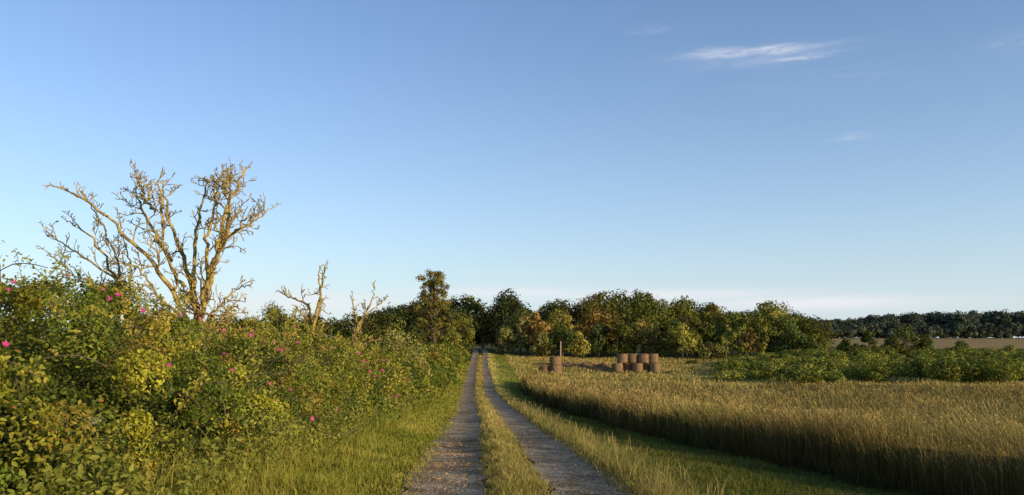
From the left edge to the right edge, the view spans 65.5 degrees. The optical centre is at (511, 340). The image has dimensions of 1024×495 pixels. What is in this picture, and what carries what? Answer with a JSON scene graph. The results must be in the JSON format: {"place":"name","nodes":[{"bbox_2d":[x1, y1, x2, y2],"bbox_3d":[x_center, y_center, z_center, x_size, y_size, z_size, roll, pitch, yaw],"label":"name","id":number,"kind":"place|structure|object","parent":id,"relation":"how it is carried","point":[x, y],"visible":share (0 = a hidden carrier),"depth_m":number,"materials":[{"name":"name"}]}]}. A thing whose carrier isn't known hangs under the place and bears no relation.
{"place":"outdoors","nodes":[
{"label":"outdoors","id":0,"kind":"place"},
{"bbox_2d":[0,0,1023,337],"label":"sky","id":1,"kind":"structure","parent":0,"point":[828,159],"materials":[{"name":"blue"}]},
{"bbox_2d":[398,347,635,494],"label":"gravel track","id":2,"kind":"structure","parent":0,"point":[567,472],"depth_m":12.72,"materials":[{"name":"grey gravel"}]},
{"bbox_2d":[404,443,474,488],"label":"gravel","id":3,"kind":"structure","parent":2,"relation":"on","point":[438,468],"depth_m":10.98,"materials":[{"name":"grey gravel"}]},
{"bbox_2d":[471,355,555,494],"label":"track centre grass","id":4,"kind":"structure","parent":2,"relation":"on","point":[497,436],"depth_m":12.29,"materials":[{"name":"green plant"}]},
{"bbox_2d":[52,338,1023,494],"bbox_3d":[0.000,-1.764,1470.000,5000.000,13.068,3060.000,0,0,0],"label":"ground","id":5,"kind":"structure","parent":0,"point":[990,343],"depth_m":152.71,"materials":[{"name":"brown soil"}]},
{"bbox_2d":[37,192,150,314],"bbox_3d":[-9.010,-1.319,17.288,2.193,3.740,1.038,0,0,-13],"label":"bare lichen tree","id":6,"kind":"object","parent":5,"relation":"on","point":[114,276],"visible":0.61,"depth_m":17.25,"materials":[{"name":"brown plant"}]},
{"bbox_2d":[43,158,277,354],"bbox_3d":[-6.460,-1.527,15.476,3.628,4.434,2.896,0,0,0],"label":"bare lichen tree","id":7,"kind":"object","parent":5,"relation":"on","point":[224,235],"visible":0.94,"depth_m":15.46,"materials":[{"name":"brown plant"}]},
{"bbox_2d":[0,381,451,494],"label":"tall weeds","id":8,"kind":"object","parent":5,"relation":"on","point":[151,484],"visible":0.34,"depth_m":9.20,"materials":[{"name":"green plant"}]},
{"bbox_2d":[0,240,470,494],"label":"wild rose hedge","id":9,"kind":"object","parent":5,"relation":"on","point":[97,388],"visible":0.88,"depth_m":9.20,"materials":[{"name":"green plant"}]},
{"bbox_2d":[249,301,297,339],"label":"round tree","id":10,"kind":"object","parent":5,"relation":"on","point":[279,314],"visible":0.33,"depth_m":99.50,"materials":[{"name":"green plant"}]},
{"bbox_2d":[102,361,469,494],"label":"verge grass","id":11,"kind":"structure","parent":5,"relation":"on","point":[361,461],"depth_m":10.89,"materials":[{"name":"green plant"}]},
{"bbox_2d":[276,259,331,333],"bbox_3d":[-6.437,-0.870,25.214,2.045,3.305,1.007,0,0,27],"label":"bare lichen tree","id":12,"kind":"object","parent":5,"relation":"on","point":[311,321],"visible":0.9,"depth_m":25.04,"materials":[{"name":"brown plant"}]},
{"bbox_2d":[350,280,388,373],"bbox_3d":[-5.284,-0.430,29.303,1.310,3.625,0.980,0,0,-30],"label":"bare lichen tree","id":13,"kind":"object","parent":5,"relation":"on","point":[357,328],"visible":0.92,"depth_m":29.09,"materials":[{"name":"brown plant"}]},
{"bbox_2d":[377,325,431,381],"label":"elder bush","id":14,"kind":"object","parent":5,"relation":"on","point":[393,342],"visible":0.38,"depth_m":43.51,"materials":[{"name":"green plant"}]},
{"bbox_2d":[410,268,461,343],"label":"tall tree","id":15,"kind":"object","parent":5,"relation":"on","point":[434,282],"visible":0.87,"depth_m":112.25,"materials":[{"name":"green plant"}]},
{"bbox_2d":[433,328,464,353],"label":"roadside bush","id":16,"kind":"object","parent":5,"relation":"on","point":[450,336],"visible":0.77,"depth_m":103.57,"materials":[{"name":"green plant"}]},
{"bbox_2d":[447,311,475,351],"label":"roadside tree","id":17,"kind":"object","parent":5,"relation":"on","point":[461,319],"visible":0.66,"depth_m":117.17,"materials":[{"name":"green plant"}]},
{"bbox_2d":[191,288,835,359],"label":"distant woodland","id":18,"kind":"object","parent":5,"relation":"on","point":[649,324],"visible":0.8,"depth_m":139.55,"materials":[{"name":"green plant"}]},
{"bbox_2d":[15,309,1023,337],"bbox_3d":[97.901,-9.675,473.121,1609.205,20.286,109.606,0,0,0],"label":"forest","id":19,"kind":"object","parent":5,"relation":"on","point":[987,324],"visible":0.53,"depth_m":428.62,"materials":[{"name":"green plant"}]},
{"bbox_2d":[539,356,561,373],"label":"hay bale stack","id":20,"kind":"object","parent":5,"relation":"on","point":[555,364],"visible":0.84,"depth_m":96.51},
{"bbox_2d":[532,362,611,370],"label":"soil heap","id":21,"kind":"object","parent":5,"relation":"on","point":[603,366],"visible":0.52,"depth_m":110.48,"materials":[{"name":"brown soil"}]},
{"bbox_2d":[533,360,611,369],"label":"sparse weeds","id":22,"kind":"object","parent":5,"relation":"on","point":[570,363],"visible":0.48,"depth_m":110.06,"materials":[{"name":"green plant"}]},
{"bbox_2d":[612,353,660,372],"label":"hay bale stack","id":23,"kind":"object","parent":5,"relation":"on","point":[638,362],"visible":0.95,"depth_m":104.22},
{"bbox_2d":[685,324,1023,385],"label":"shrub thicket","id":24,"kind":"object","parent":5,"relation":"on","point":[962,362],"visible":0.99,"depth_m":94.95,"materials":[{"name":"green plant"}]},
{"bbox_2d":[487,353,941,494],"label":"roadside grass","id":25,"kind":"structure","parent":0,"point":[630,478],"depth_m":13.33,"materials":[{"name":"green plant"}]},
{"bbox_2d":[504,354,1023,385],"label":"rough pasture grass","id":26,"kind":"structure","parent":0,"point":[672,369],"depth_m":95.05,"materials":[{"name":"green plant"}]},
{"bbox_2d":[517,372,1023,494],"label":"ripe crop field","id":27,"kind":"structure","parent":0,"point":[939,439],"depth_m":19.69,"materials":[{"name":"yellow plant"}]}
]}

